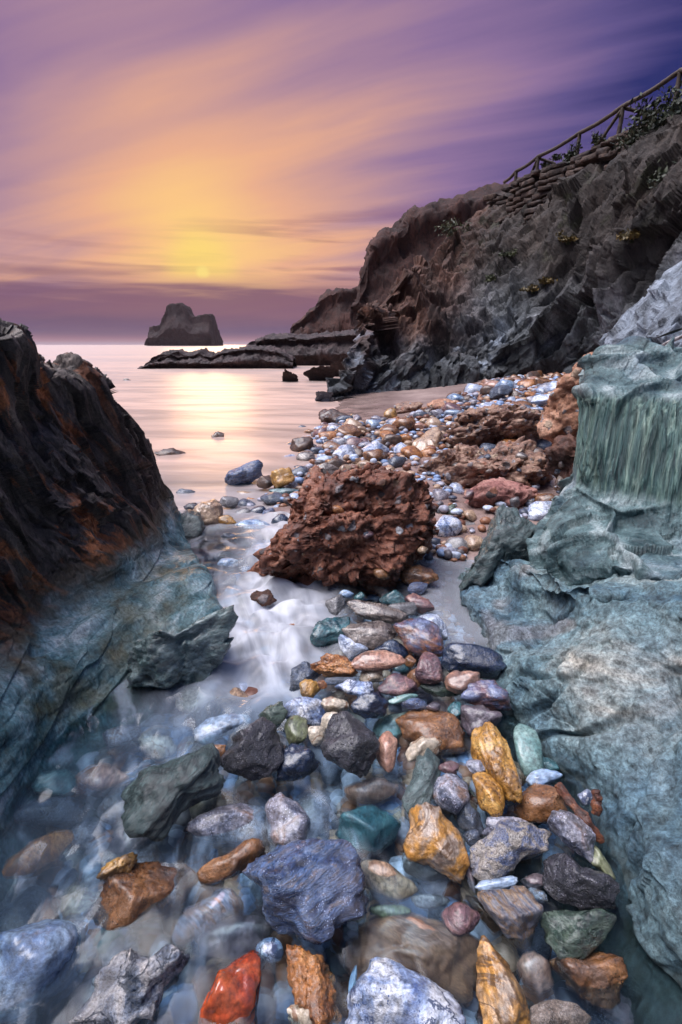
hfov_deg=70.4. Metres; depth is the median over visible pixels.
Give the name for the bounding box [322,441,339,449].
stone
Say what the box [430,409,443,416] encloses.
cobble
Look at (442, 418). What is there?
shore gravel
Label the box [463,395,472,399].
cobble
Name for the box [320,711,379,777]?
stone
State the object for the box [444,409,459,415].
cobble
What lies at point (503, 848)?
stone
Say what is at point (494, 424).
boulder
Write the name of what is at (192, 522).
stone
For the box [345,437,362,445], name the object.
stone
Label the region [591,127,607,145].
tuft
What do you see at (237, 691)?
stone
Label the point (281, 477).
stone
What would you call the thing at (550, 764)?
stone
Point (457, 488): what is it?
cobble
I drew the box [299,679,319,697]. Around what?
stone
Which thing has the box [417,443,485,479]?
boulder
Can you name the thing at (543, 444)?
cobble
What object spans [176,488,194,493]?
stone
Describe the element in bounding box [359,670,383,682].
stone
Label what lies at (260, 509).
stone
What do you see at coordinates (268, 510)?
stone
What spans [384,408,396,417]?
stone
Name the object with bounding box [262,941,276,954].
stone
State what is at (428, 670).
stone
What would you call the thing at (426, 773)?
stone
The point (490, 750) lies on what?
stone
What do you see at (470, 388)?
cobble
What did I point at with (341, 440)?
cobble
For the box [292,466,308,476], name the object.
stone
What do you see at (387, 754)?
stone
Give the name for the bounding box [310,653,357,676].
stone
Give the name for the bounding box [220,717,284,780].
stone
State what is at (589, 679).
rock slab
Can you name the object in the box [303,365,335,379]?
rock
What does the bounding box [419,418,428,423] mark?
cobble
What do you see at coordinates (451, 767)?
stone
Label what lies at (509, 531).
rock
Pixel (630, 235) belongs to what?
tuft
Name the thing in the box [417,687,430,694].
cobble
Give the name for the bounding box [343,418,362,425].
cobble
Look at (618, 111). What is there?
wooden fence
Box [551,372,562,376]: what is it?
cobble
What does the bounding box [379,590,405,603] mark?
stone
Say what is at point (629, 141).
shrub
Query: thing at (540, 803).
stone
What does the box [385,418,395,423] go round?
cobble
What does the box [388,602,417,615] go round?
stone
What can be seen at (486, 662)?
stone
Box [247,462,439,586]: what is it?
boulder
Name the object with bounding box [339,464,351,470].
cobble
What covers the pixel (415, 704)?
stone
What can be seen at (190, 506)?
stone
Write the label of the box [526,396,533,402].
cobble
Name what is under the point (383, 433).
cobble
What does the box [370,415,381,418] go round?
cobble
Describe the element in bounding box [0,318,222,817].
rock outcrop
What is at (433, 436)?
boulder
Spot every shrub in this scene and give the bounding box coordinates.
[549,137,582,162]
[610,105,680,151]
[619,80,681,137]
[647,160,676,189]
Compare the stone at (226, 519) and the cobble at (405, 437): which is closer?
the stone at (226, 519)
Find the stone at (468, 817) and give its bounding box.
[457,802,483,836]
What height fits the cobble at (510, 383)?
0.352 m
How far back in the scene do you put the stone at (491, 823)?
1.33 m
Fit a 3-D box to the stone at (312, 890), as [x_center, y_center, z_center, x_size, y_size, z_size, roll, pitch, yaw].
[-0.080,0.905,1.186,0.310,0.198,0.213,10,21,26]
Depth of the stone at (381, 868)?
1.26 m
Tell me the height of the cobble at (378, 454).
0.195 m
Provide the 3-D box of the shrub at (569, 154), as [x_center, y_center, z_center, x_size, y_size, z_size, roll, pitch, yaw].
[7.815,-12.616,16.797,1.007,0.751,0.878,0,19,0]
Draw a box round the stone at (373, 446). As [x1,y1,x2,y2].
[361,441,389,452]
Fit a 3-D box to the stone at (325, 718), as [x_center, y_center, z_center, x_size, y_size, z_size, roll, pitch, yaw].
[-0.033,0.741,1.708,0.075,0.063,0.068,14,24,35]
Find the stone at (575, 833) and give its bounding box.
[547,809,595,863]
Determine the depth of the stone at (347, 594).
2.53 m
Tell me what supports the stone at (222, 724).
on the sea water
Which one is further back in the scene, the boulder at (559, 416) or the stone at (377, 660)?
the boulder at (559, 416)
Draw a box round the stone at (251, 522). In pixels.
[235,519,269,525]
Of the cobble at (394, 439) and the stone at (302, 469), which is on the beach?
the cobble at (394, 439)
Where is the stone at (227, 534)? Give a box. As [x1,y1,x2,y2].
[221,532,234,536]
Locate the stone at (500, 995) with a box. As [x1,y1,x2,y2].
[476,935,530,1023]
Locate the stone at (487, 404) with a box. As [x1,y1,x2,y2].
[480,402,495,406]
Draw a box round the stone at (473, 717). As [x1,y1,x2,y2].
[460,705,502,735]
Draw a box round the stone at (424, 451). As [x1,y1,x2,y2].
[421,447,436,456]
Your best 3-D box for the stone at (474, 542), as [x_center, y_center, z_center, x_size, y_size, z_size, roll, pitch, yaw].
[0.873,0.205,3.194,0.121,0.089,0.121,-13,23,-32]
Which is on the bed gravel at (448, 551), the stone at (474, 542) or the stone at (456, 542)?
the stone at (456, 542)
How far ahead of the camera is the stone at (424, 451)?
5.69 m
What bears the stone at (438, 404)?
on the shore gravel at (442, 418)
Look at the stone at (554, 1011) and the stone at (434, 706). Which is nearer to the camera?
the stone at (554, 1011)
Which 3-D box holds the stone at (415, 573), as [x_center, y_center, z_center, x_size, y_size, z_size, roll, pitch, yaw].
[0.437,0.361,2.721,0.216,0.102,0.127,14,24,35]
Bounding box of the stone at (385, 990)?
[345,956,465,1023]
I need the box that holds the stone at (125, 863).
[96,852,137,880]
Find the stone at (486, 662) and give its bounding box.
[440,642,506,678]
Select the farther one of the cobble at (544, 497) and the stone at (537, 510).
the cobble at (544, 497)
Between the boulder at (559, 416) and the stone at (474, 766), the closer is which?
the stone at (474, 766)
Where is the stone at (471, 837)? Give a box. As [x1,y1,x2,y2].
[463,829,480,846]
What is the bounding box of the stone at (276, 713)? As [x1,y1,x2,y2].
[258,701,287,728]
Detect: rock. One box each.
[127,605,237,688]
[153,448,184,455]
[211,431,223,436]
[281,369,297,381]
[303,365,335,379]
[315,391,332,400]
[330,361,338,375]
[337,357,345,370]
[458,504,535,591]
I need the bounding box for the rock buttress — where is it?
[598,261,681,346]
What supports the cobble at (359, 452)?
on the beach
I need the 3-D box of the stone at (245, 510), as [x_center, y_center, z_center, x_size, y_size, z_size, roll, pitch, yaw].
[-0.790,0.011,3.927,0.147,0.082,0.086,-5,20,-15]
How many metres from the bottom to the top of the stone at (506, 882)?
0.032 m
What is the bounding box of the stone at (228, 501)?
[219,496,238,507]
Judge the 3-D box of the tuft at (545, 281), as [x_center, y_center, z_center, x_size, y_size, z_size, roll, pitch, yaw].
[6.331,-7.281,15.120,0.720,0.430,0.712,-10,22,-27]
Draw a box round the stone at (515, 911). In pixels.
[477,885,543,939]
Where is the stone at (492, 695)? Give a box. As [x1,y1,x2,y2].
[460,679,511,710]
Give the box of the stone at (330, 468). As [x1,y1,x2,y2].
[310,462,338,474]
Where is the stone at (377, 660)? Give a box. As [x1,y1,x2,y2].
[351,650,405,670]
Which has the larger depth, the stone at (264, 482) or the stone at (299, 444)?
the stone at (299, 444)
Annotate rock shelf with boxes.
[247,329,356,365]
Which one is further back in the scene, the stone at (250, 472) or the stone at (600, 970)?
the stone at (250, 472)
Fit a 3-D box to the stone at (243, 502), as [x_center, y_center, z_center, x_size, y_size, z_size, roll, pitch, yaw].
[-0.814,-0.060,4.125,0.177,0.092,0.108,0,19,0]
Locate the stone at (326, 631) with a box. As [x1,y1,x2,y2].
[310,616,349,646]
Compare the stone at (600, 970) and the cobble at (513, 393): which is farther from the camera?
the cobble at (513, 393)
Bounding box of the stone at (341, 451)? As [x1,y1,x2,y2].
[333,444,355,461]
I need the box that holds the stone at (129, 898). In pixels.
[100,862,176,929]
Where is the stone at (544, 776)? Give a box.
[526,768,562,785]
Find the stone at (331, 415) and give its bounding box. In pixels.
[318,408,346,422]
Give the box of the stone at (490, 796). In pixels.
[472,771,504,816]
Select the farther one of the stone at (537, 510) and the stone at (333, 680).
the stone at (537, 510)
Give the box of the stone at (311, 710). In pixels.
[284,697,325,725]
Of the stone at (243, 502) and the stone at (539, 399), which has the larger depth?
the stone at (539, 399)
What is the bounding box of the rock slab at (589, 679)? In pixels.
[458,559,681,987]
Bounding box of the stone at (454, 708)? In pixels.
[447,701,461,720]
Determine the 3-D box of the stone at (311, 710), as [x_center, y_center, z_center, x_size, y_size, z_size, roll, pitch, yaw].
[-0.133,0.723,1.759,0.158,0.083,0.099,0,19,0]
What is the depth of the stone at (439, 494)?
4.14 m
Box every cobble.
[284,481,297,487]
[310,446,323,453]
[312,428,326,437]
[327,425,338,430]
[327,458,348,467]
[332,437,346,444]
[336,415,352,422]
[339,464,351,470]
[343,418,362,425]
[352,458,360,463]
[353,414,361,420]
[354,448,362,456]
[356,460,371,467]
[357,426,368,435]
[358,441,370,447]
[363,449,385,460]
[366,419,380,428]
[367,427,374,432]
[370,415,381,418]
[378,424,399,433]
[379,430,393,437]
[381,434,401,444]
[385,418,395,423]
[388,456,405,467]
[391,417,415,430]
[400,434,411,442]
[400,446,422,457]
[413,412,426,419]
[414,422,424,430]
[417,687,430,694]
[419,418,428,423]
[423,407,434,411]
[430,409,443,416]
[435,426,447,431]
[442,402,461,411]
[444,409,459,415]
[445,442,452,448]
[446,393,464,401]
[449,482,463,493]
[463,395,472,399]
[463,510,476,521]
[464,383,481,393]
[479,385,492,394]
[479,443,495,450]
[485,380,498,386]
[495,380,514,388]
[501,438,516,441]
[508,389,523,396]
[512,400,532,406]
[517,379,533,387]
[524,371,540,379]
[524,392,535,396]
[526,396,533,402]
[533,377,551,384]
[534,447,543,452]
[534,493,554,501]
[535,387,543,393]
[536,439,551,449]
[543,381,556,392]
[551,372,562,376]
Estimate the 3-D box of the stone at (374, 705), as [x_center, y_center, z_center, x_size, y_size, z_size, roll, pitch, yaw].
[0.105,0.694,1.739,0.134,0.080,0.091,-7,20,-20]
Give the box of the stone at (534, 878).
[525,873,542,885]
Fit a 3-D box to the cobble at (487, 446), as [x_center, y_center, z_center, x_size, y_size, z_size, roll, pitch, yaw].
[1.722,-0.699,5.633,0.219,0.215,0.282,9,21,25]
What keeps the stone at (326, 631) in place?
on the sea water
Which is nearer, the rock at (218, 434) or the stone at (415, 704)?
the stone at (415, 704)
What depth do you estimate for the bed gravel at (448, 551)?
3.05 m
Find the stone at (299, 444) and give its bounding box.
[290,436,313,451]
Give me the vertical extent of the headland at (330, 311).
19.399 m
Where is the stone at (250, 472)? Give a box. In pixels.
[224,459,262,484]
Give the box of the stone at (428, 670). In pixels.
[415,652,442,684]
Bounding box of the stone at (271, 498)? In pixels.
[260,492,283,504]
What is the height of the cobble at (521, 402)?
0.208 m
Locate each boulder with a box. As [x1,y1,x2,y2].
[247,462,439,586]
[412,427,443,449]
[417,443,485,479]
[441,404,545,447]
[444,436,552,487]
[463,477,539,507]
[536,352,592,444]
[543,433,575,490]
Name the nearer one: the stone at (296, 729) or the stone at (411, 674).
the stone at (296, 729)
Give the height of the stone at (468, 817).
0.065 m
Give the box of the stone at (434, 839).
[403,802,469,883]
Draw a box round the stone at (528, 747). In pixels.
[513,723,544,776]
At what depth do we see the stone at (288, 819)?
1.36 m
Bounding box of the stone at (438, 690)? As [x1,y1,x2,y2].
[420,682,458,696]
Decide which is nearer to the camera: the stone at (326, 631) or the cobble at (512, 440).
the stone at (326, 631)
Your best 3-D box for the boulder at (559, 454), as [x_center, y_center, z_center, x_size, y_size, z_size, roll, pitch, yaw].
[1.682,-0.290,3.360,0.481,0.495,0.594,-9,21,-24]
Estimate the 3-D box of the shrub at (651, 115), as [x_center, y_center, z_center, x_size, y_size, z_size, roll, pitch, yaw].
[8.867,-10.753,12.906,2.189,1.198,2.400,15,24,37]
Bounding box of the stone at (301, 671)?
[289,661,320,691]
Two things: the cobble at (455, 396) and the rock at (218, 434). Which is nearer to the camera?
the rock at (218, 434)
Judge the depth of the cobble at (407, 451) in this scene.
5.64 m
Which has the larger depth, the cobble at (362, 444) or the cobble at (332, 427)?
the cobble at (332, 427)
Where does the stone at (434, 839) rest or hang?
on the sea water
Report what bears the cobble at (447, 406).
on the beach
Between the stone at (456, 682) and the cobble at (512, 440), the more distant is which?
the cobble at (512, 440)
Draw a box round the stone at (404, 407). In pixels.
[394,401,422,413]
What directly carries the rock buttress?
on the beach
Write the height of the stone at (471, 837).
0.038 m
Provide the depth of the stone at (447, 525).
3.39 m
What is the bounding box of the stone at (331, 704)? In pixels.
[321,696,349,712]
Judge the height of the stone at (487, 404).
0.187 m
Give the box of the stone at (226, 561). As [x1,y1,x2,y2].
[217,558,235,564]
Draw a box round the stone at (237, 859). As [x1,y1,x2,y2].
[197,838,265,884]
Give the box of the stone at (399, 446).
[393,442,406,453]
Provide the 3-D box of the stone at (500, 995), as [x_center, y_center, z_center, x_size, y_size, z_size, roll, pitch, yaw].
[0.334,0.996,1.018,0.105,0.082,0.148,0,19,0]
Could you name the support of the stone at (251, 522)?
on the sea water
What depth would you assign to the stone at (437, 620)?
2.19 m
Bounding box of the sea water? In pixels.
[0,345,681,1023]
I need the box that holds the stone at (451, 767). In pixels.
[438,760,458,773]
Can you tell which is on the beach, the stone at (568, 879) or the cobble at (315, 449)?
the cobble at (315, 449)
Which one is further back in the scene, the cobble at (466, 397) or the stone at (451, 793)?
the cobble at (466, 397)
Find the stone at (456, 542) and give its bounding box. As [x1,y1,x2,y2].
[444,537,468,549]
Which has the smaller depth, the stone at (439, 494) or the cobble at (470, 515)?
the cobble at (470, 515)
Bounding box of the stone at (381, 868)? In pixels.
[368,860,395,876]
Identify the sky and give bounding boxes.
[0,0,681,344]
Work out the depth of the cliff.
14.40 m
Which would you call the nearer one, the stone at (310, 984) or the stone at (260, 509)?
the stone at (310, 984)
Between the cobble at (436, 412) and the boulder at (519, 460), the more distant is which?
the cobble at (436, 412)
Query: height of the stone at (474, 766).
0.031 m
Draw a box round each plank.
[657,328,681,337]
[662,335,681,345]
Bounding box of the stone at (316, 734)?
[308,726,324,745]
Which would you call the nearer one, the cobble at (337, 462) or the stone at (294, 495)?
the stone at (294, 495)
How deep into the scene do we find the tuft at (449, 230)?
19.75 m
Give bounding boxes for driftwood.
[554,782,604,843]
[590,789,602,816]
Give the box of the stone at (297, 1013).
[287,1004,311,1023]
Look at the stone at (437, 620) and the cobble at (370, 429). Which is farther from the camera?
the cobble at (370, 429)
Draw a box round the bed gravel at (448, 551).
[239,538,467,695]
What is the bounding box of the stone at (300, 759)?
[276,743,320,777]
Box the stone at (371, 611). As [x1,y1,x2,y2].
[347,599,408,623]
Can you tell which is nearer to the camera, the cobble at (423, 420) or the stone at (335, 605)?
the stone at (335, 605)
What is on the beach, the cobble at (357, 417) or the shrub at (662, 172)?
the cobble at (357, 417)
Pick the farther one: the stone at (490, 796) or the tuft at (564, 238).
the tuft at (564, 238)
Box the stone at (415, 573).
[399,565,438,584]
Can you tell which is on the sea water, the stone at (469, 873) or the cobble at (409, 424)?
the stone at (469, 873)
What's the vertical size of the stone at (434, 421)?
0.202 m
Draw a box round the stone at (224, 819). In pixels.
[186,803,253,835]
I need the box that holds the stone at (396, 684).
[378,673,418,696]
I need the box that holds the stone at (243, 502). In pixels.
[238,498,255,505]
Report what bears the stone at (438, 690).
on the sea water
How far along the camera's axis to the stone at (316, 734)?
1.63 m
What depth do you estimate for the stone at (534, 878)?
1.23 m
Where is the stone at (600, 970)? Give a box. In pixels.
[560,952,627,988]
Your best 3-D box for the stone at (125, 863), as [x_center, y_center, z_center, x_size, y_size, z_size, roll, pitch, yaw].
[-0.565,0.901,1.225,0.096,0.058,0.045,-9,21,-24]
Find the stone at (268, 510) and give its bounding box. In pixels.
[262,508,274,513]
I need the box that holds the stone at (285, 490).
[269,488,298,493]
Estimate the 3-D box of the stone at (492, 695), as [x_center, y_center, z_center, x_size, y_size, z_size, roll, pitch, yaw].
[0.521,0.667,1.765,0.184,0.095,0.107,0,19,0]
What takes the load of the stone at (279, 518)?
on the bed gravel at (448, 551)
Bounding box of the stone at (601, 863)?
[591,845,615,879]
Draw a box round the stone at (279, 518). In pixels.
[271,514,287,523]
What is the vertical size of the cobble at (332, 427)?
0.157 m
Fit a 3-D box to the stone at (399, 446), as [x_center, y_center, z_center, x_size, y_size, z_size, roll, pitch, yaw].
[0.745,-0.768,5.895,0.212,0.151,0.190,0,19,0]
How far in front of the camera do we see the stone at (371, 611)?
2.26 m
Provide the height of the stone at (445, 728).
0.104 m
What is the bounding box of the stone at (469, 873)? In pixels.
[466,866,473,880]
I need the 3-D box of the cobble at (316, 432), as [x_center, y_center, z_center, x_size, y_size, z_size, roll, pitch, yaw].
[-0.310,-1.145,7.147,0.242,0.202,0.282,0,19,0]
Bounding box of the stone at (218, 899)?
[211,891,224,905]
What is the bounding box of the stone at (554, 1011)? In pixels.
[530,999,591,1023]
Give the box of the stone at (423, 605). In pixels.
[404,593,434,613]
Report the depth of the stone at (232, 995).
1.00 m
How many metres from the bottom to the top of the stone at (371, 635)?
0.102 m
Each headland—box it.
[290,286,357,333]
[350,177,519,329]
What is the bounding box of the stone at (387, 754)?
[376,731,397,772]
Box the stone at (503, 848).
[469,820,551,880]
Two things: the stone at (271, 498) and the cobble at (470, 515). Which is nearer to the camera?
the cobble at (470, 515)
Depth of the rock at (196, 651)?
1.90 m
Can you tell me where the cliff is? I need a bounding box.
[315,110,681,401]
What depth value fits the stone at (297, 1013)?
0.98 m
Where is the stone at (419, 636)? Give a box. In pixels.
[393,617,443,656]
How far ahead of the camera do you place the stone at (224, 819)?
1.37 m
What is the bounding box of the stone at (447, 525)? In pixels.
[435,515,461,536]
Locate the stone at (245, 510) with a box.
[235,508,250,512]
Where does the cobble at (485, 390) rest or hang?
on the beach
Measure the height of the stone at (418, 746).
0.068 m
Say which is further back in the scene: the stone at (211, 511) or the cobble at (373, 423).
the cobble at (373, 423)
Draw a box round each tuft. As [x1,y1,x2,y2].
[434,217,471,236]
[484,271,496,281]
[498,248,517,258]
[519,283,539,293]
[537,275,557,286]
[540,158,549,169]
[555,229,577,244]
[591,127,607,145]
[616,228,640,242]
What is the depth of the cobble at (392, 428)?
6.95 m
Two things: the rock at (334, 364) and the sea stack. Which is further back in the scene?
the sea stack
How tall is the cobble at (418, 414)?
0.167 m
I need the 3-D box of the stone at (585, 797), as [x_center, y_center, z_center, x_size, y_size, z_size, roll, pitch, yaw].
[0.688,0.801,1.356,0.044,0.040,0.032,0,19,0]
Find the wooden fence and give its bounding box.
[503,67,681,187]
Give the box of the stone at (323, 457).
[315,455,331,462]
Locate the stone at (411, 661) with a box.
[405,655,416,667]
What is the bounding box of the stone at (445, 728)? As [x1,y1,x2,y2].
[395,709,465,751]
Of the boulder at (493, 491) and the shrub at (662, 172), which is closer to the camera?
the boulder at (493, 491)
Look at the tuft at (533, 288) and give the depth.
15.22 m
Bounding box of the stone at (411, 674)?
[407,668,420,687]
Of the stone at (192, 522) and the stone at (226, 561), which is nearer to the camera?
the stone at (226, 561)
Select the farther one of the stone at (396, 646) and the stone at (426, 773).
the stone at (396, 646)
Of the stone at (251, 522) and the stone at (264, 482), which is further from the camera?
the stone at (264, 482)
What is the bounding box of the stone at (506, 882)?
[474,876,517,890]
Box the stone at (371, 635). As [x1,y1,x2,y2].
[341,621,396,649]
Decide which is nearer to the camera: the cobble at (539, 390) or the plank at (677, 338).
the plank at (677, 338)
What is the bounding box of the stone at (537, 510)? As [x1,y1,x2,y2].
[527,501,551,520]
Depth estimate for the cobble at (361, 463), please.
5.17 m
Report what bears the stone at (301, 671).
on the bed gravel at (448, 551)
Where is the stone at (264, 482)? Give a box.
[257,475,272,488]
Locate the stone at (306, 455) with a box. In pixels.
[296,450,314,460]
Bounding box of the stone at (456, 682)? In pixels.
[444,670,480,693]
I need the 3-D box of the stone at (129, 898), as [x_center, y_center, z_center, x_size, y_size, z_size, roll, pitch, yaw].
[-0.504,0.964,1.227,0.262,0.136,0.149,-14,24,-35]
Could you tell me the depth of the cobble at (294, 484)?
4.57 m
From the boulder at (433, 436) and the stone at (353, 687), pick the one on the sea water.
the stone at (353, 687)
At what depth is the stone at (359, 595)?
2.51 m
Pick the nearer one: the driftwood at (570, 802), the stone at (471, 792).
the driftwood at (570, 802)
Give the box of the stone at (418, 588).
[407,582,427,594]
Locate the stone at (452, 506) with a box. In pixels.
[446,504,455,514]
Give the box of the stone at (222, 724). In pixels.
[193,713,244,741]
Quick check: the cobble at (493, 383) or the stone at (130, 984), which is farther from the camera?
the cobble at (493, 383)
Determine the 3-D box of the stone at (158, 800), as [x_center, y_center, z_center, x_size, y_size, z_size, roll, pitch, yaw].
[-0.477,0.801,1.411,0.332,0.179,0.221,-15,24,-37]
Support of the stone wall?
on the cliff
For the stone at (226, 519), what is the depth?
3.68 m
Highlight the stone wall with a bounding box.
[483,124,646,226]
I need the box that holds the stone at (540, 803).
[514,783,567,823]
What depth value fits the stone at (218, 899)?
1.19 m
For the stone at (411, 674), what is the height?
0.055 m
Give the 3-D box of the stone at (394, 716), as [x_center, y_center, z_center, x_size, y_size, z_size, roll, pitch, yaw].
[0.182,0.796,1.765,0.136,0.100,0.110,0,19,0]
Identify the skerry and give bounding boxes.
[137,344,296,368]
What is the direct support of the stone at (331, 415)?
on the sea water
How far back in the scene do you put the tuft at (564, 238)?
14.62 m
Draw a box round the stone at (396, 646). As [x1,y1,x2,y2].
[374,640,408,657]
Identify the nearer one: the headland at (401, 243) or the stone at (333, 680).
the stone at (333, 680)
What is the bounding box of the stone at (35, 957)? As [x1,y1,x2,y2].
[0,919,78,1010]
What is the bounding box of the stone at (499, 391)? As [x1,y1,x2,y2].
[489,385,512,398]
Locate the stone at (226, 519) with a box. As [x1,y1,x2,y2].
[218,515,235,523]
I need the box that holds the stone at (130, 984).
[69,944,189,1023]
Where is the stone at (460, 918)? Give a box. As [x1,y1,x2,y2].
[443,902,479,934]
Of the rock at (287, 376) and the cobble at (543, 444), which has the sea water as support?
the rock at (287, 376)
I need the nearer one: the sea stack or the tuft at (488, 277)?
the tuft at (488, 277)
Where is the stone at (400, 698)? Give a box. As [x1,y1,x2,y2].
[388,694,417,703]
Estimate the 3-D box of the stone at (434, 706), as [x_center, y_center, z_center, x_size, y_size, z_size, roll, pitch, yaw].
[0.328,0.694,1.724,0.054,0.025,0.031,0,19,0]
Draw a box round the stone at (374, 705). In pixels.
[350,691,388,718]
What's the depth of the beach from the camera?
9.68 m
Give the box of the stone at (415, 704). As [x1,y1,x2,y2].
[400,698,426,709]
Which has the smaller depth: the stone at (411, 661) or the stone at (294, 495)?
the stone at (411, 661)
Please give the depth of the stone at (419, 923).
1.14 m
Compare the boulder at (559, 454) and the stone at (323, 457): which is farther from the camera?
the stone at (323, 457)
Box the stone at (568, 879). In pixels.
[542,853,619,910]
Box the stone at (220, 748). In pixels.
[214,744,225,756]
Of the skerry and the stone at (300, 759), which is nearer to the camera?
the stone at (300, 759)
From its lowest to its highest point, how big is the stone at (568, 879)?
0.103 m
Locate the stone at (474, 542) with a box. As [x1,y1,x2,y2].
[465,535,482,550]
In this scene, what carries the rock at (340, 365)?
on the sea water
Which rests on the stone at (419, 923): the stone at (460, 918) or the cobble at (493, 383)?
the stone at (460, 918)
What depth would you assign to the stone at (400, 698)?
1.76 m
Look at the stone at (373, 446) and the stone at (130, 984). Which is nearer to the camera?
the stone at (130, 984)
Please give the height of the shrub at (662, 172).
0.805 m
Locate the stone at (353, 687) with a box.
[334,679,373,695]
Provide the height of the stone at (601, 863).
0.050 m
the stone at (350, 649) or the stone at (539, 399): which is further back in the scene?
the stone at (539, 399)
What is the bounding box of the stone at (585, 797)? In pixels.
[577,789,591,805]
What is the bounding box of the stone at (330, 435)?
[318,431,336,439]
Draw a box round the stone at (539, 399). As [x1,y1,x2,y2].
[530,393,550,404]
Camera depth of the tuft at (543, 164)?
18.41 m
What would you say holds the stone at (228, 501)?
on the sea water
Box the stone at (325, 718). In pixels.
[320,712,336,730]
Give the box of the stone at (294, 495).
[289,493,297,498]
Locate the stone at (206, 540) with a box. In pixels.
[202,539,214,541]
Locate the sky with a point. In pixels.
(238, 162)
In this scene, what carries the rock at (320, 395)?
on the beach
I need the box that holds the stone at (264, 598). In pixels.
[250,589,276,606]
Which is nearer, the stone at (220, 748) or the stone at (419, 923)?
the stone at (419, 923)
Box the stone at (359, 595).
[353,592,364,599]
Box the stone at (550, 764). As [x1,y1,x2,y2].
[543,757,559,770]
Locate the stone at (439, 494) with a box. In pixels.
[432,489,449,500]
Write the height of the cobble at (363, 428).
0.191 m
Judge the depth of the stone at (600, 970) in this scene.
1.04 m
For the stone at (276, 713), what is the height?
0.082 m
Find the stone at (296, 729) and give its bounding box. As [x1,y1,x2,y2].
[284,715,307,744]
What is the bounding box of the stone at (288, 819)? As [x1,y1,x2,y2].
[265,792,309,844]
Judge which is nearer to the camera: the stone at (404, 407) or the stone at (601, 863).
the stone at (601, 863)
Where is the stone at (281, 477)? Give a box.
[270,467,294,487]
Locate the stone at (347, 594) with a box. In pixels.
[339,590,353,597]
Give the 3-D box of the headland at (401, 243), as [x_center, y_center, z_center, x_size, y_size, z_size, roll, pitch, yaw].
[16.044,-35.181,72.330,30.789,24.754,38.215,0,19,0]
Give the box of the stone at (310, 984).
[285,944,335,1023]
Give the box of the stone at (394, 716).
[391,712,405,719]
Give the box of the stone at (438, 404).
[426,399,457,409]
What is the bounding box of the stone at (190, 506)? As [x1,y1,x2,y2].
[183,502,196,509]
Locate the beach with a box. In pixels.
[270,374,558,559]
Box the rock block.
[525,336,681,585]
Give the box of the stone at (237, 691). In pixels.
[230,687,247,696]
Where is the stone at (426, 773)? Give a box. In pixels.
[402,748,440,813]
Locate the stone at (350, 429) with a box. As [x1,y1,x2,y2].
[335,424,362,436]
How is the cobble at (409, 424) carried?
on the shore gravel at (442, 418)
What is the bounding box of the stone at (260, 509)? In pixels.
[251,505,265,513]
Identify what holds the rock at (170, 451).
in the sea water
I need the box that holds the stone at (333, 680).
[324,677,356,684]
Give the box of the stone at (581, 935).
[540,908,616,959]
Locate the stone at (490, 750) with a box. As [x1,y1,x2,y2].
[470,721,522,803]
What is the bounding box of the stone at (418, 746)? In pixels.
[405,736,441,761]
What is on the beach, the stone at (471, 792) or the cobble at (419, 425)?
the cobble at (419, 425)
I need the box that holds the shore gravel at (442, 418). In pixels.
[247,372,565,532]
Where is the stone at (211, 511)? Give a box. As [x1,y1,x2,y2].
[193,499,222,524]
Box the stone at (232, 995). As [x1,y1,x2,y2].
[200,950,261,1023]
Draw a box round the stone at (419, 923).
[406,917,435,930]
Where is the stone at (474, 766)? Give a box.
[466,759,485,773]
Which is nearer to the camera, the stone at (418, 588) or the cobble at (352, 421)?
the stone at (418, 588)
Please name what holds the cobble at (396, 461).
on the beach
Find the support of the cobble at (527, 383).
on the beach
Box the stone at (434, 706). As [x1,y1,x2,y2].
[426,702,440,711]
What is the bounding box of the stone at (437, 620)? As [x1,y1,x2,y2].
[418,614,447,639]
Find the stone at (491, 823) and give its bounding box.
[482,816,527,835]
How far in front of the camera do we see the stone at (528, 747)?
1.54 m
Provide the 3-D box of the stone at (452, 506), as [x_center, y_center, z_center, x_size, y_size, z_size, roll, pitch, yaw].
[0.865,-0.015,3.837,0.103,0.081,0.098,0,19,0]
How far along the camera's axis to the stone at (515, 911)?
1.12 m
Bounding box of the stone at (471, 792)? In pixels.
[441,757,475,796]
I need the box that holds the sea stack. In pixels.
[144,303,222,345]
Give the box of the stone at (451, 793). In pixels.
[432,773,469,814]
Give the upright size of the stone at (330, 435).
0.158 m
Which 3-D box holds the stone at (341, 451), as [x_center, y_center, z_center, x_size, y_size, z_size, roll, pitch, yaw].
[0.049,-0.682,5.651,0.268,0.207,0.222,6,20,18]
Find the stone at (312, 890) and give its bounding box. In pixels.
[242,838,368,944]
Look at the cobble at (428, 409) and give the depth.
8.69 m
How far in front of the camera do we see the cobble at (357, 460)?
5.44 m
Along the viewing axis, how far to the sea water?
1.42 m
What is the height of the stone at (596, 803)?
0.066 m
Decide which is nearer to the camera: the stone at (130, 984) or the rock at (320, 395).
the stone at (130, 984)
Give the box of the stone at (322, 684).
[317,680,326,689]
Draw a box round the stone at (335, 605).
[325,594,344,615]
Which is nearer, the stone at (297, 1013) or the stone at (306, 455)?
the stone at (297, 1013)
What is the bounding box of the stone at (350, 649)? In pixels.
[338,634,368,659]
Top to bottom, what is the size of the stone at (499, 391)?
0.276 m
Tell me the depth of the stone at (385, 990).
0.96 m
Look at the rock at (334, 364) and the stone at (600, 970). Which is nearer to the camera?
the stone at (600, 970)
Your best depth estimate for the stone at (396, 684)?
1.79 m
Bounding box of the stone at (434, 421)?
[425,417,440,427]
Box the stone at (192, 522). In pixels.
[180,509,205,537]
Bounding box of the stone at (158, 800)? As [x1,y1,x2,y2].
[120,743,225,841]
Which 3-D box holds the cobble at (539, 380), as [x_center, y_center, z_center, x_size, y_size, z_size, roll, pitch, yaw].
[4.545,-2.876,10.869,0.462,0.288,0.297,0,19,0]

